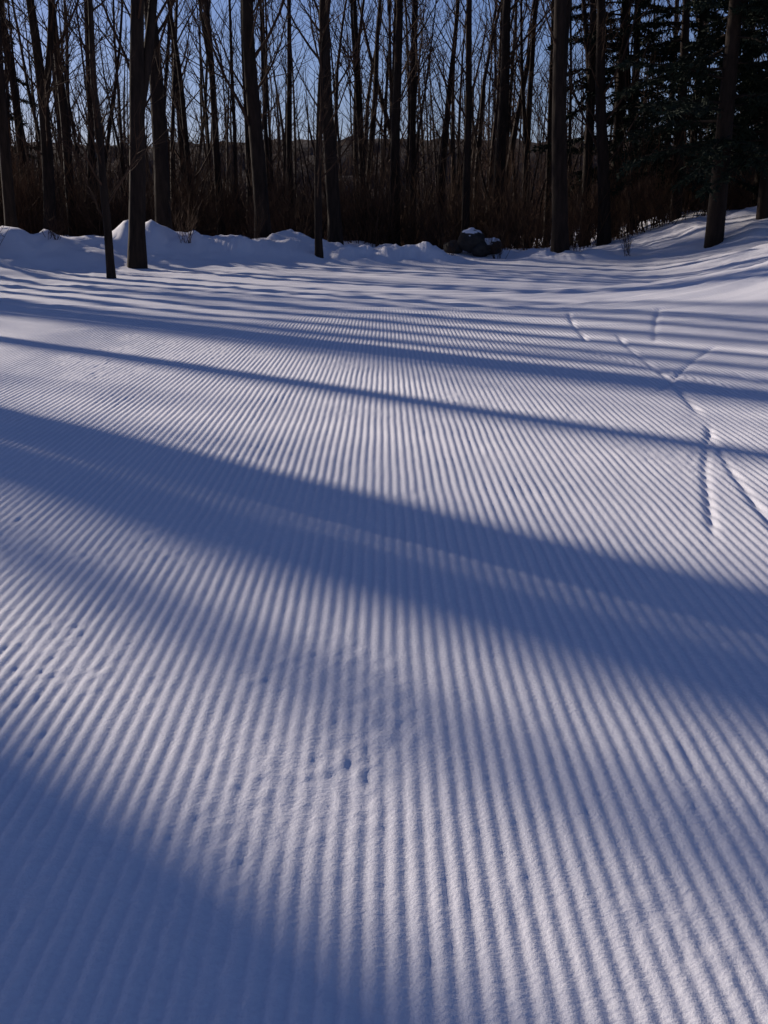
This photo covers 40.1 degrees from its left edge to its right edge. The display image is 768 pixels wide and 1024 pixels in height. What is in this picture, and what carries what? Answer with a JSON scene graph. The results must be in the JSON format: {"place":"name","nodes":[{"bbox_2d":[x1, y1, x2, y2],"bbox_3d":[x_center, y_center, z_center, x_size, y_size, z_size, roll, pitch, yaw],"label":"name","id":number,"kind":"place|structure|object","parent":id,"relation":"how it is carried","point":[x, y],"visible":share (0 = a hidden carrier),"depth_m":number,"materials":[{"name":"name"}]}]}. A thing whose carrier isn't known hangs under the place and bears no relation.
{"place":"outdoors","nodes":[
{"label":"outdoors","id":0,"kind":"place"},
{"bbox_2d":[13,136,733,233],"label":"wooded hill","id":1,"kind":"structure","parent":0,"point":[344,146],"depth_m":195.28,"materials":[{"name":"plant"}]},
{"bbox_2d":[0,206,767,1023],"bbox_3d":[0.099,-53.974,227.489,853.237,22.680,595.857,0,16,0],"label":"snow ground","id":2,"kind":"structure","parent":0,"point":[382,632],"depth_m":3.63,"materials":[{"name":"white snow"}]},
{"bbox_2d":[0,0,33,227],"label":"bare tree","id":3,"kind":"object","parent":2,"relation":"on","point":[15,103],"visible":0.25,"depth_m":37.30,"materials":[{"name":"brown plant"}]},
{"bbox_2d":[0,2,40,227],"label":"bare tree","id":4,"kind":"object","parent":2,"relation":"on","point":[9,207],"visible":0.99,"depth_m":29.30,"materials":[{"name":"brown plant"}]},
{"bbox_2d":[1,0,54,203],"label":"hemlock tree","id":5,"kind":"object","parent":2,"relation":"on","point":[18,80],"visible":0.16,"depth_m":49.08,"materials":[{"name":"green plant"}]},
{"bbox_2d":[0,0,79,236],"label":"bare tree","id":6,"kind":"object","parent":2,"relation":"on","point":[63,108],"visible":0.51,"depth_m":33.58,"materials":[{"name":"brown plant"}]},
{"bbox_2d":[0,0,116,234],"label":"bare tree","id":7,"kind":"object","parent":2,"relation":"on","point":[43,85],"visible":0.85,"depth_m":31.45,"materials":[{"name":"brown plant"}]},
{"bbox_2d":[22,0,128,234],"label":"bare tree","id":8,"kind":"object","parent":2,"relation":"on","point":[86,89],"visible":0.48,"depth_m":40.36,"materials":[{"name":"brown plant"}]},
{"bbox_2d":[46,0,169,278],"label":"bare tree","id":9,"kind":"object","parent":2,"relation":"on","point":[105,206],"visible":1,"depth_m":21.59,"materials":[{"name":"brown plant"}]},
{"bbox_2d":[50,0,177,229],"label":"bare tree","id":10,"kind":"object","parent":2,"relation":"on","point":[162,200],"visible":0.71,"depth_m":29.34,"materials":[{"name":"brown plant"}]},
{"bbox_2d":[95,0,172,268],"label":"bare tree","id":11,"kind":"object","parent":2,"relation":"on","point":[139,66],"visible":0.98,"depth_m":24.38,"materials":[{"name":"brown plant"}]},
{"bbox_2d":[160,0,225,234],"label":"bare tree","id":12,"kind":"object","parent":2,"relation":"on","point":[217,172],"visible":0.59,"depth_m":35.56,"materials":[{"name":"brown plant"}]},
{"bbox_2d":[144,0,243,228],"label":"bare tree","id":13,"kind":"object","parent":2,"relation":"on","point":[182,112],"visible":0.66,"depth_m":34.44,"materials":[{"name":"brown plant"}]},
{"bbox_2d":[159,0,310,237],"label":"bare tree","id":14,"kind":"object","parent":2,"relation":"on","point":[254,121],"visible":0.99,"depth_m":29.53,"materials":[{"name":"brown plant"}]},
{"bbox_2d":[209,0,299,234],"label":"bare tree","id":15,"kind":"object","parent":2,"relation":"on","point":[246,154],"visible":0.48,"depth_m":42.92,"materials":[{"name":"brown plant"}]},
{"bbox_2d":[261,0,318,208],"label":"bare tree","id":16,"kind":"object","parent":2,"relation":"on","point":[288,77],"visible":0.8,"depth_m":38.25,"materials":[{"name":"brown plant"}]},
{"bbox_2d":[0,192,638,258],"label":"dry shrubs","id":17,"kind":"object","parent":2,"relation":"on","point":[52,232],"visible":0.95,"depth_m":28.72,"materials":[{"name":"brown plant"}]},
{"bbox_2d":[264,0,388,244],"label":"bare tree","id":18,"kind":"object","parent":2,"relation":"on","point":[334,232],"visible":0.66,"depth_m":30.86,"materials":[{"name":"brown plant"}]},
{"bbox_2d":[267,0,415,257],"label":"bare tree","id":19,"kind":"object","parent":2,"relation":"on","point":[319,129],"visible":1,"depth_m":26.84,"materials":[{"name":"brown plant"}]},
{"bbox_2d":[285,0,407,240],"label":"bare tree","id":20,"kind":"object","parent":2,"relation":"on","point":[353,8],"visible":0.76,"depth_m":40.32,"materials":[{"name":"brown plant"}]},
{"bbox_2d":[0,95,760,249],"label":"underbrush","id":21,"kind":"object","parent":2,"relation":"on","point":[28,194],"visible":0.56,"depth_m":34.27,"materials":[{"name":"brown plant"}]},
{"bbox_2d":[0,0,767,249],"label":"distant trees","id":22,"kind":"object","parent":2,"relation":"on","point":[477,139],"visible":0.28,"depth_m":47.06,"materials":[{"name":"brown plant"}]},
{"bbox_2d":[362,0,463,244],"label":"bare tree","id":23,"kind":"object","parent":2,"relation":"on","point":[413,108],"visible":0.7,"depth_m":37.38,"materials":[{"name":"brown plant"}]},
{"bbox_2d":[354,0,472,245],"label":"bare tree","id":24,"kind":"object","parent":2,"relation":"on","point":[395,119],"visible":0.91,"depth_m":33.61,"materials":[{"name":"brown plant"}]},
{"bbox_2d":[402,0,500,249],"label":"bare tree","id":25,"kind":"object","parent":2,"relation":"on","point":[451,72],"visible":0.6,"depth_m":42.47,"materials":[{"name":"brown plant"}]},
{"bbox_2d":[405,0,515,231],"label":"bare tree","id":26,"kind":"object","parent":2,"relation":"on","point":[467,129],"visible":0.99,"depth_m":32.58,"materials":[{"name":"brown plant"}]},
{"bbox_2d":[443,227,502,256],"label":"snow covered boulders","id":27,"kind":"object","parent":2,"relation":"on","point":[474,242],"visible":0.85,"depth_m":30.57,"materials":[{"name":"grey stone"}]},
{"bbox_2d":[461,0,553,238],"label":"bare tree","id":28,"kind":"object","parent":2,"relation":"on","point":[505,75],"visible":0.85,"depth_m":35.63,"materials":[{"name":"brown plant"}]},
{"bbox_2d":[472,0,569,248],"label":"bare tree","id":29,"kind":"object","parent":2,"relation":"on","point":[527,110],"visible":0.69,"depth_m":39.00,"materials":[{"name":"brown plant"}]},
{"bbox_2d":[498,0,581,246],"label":"bare tree","id":30,"kind":"object","parent":2,"relation":"on","point":[549,136],"visible":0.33,"depth_m":42.35,"materials":[{"name":"brown plant"}]},
{"bbox_2d":[514,0,570,252],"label":"bare tree","id":31,"kind":"object","parent":2,"relation":"on","point":[560,229],"visible":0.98,"depth_m":28.66,"materials":[{"name":"brown plant"}]},
{"bbox_2d":[517,0,612,245],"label":"bare tree","id":32,"kind":"object","parent":2,"relation":"on","point":[588,142],"visible":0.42,"depth_m":36.66,"materials":[{"name":"brown plant"}]},
{"bbox_2d":[534,0,680,245],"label":"bare tree","id":33,"kind":"object","parent":2,"relation":"on","point":[603,161],"visible":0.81,"depth_m":32.80,"materials":[{"name":"brown plant"}]},
{"bbox_2d":[525,0,708,236],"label":"hemlock tree","id":34,"kind":"object","parent":2,"relation":"on","point":[619,86],"visible":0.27,"depth_m":36.85,"materials":[{"name":"green plant"}]},
{"bbox_2d":[578,0,661,231],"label":"bare tree","id":35,"kind":"object","parent":2,"relation":"on","point":[636,39],"visible":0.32,"depth_m":37.37,"materials":[{"name":"brown plant"}]},
{"bbox_2d":[592,0,764,221],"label":"hemlock tree","id":36,"kind":"object","parent":2,"relation":"on","point":[683,42],"visible":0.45,"depth_m":33.59,"materials":[{"name":"green plant"}]},
{"bbox_2d":[647,0,723,218],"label":"bare tree","id":37,"kind":"object","parent":2,"relation":"on","point":[676,3],"visible":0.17,"depth_m":38.85,"materials":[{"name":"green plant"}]},
{"bbox_2d":[606,0,767,247],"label":"hemlock tree","id":38,"kind":"object","parent":2,"relation":"on","point":[725,118],"visible":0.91,"depth_m":25.99,"materials":[{"name":"green plant"}]},
{"bbox_2d":[649,0,724,210],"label":"bare tree","id":39,"kind":"object","parent":2,"relation":"on","point":[693,132],"visible":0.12,"depth_m":36.96,"materials":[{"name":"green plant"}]},
{"bbox_2d":[670,0,767,219],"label":"hemlock tree","id":40,"kind":"object","parent":2,"relation":"on","point":[749,119],"visible":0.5,"depth_m":26.99,"materials":[{"name":"green plant"}]},
{"bbox_2d":[686,1,767,206],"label":"hemlock tree","id":41,"kind":"object","parent":2,"relation":"on","point":[747,47],"visible":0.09,"depth_m":35.04,"materials":[{"name":"green plant"}]},
{"bbox_2d":[702,16,767,155],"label":"hemlock tree","id":42,"kind":"object","parent":2,"relation":"on","point":[763,124],"visible":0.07,"depth_m":28.38,"materials":[{"name":"green plant"}]},
{"bbox_2d":[3,0,766,145],"label":"sky","id":43,"kind":"structure","parent":0,"point":[298,38],"materials":[{"name":"blue"}]}
]}

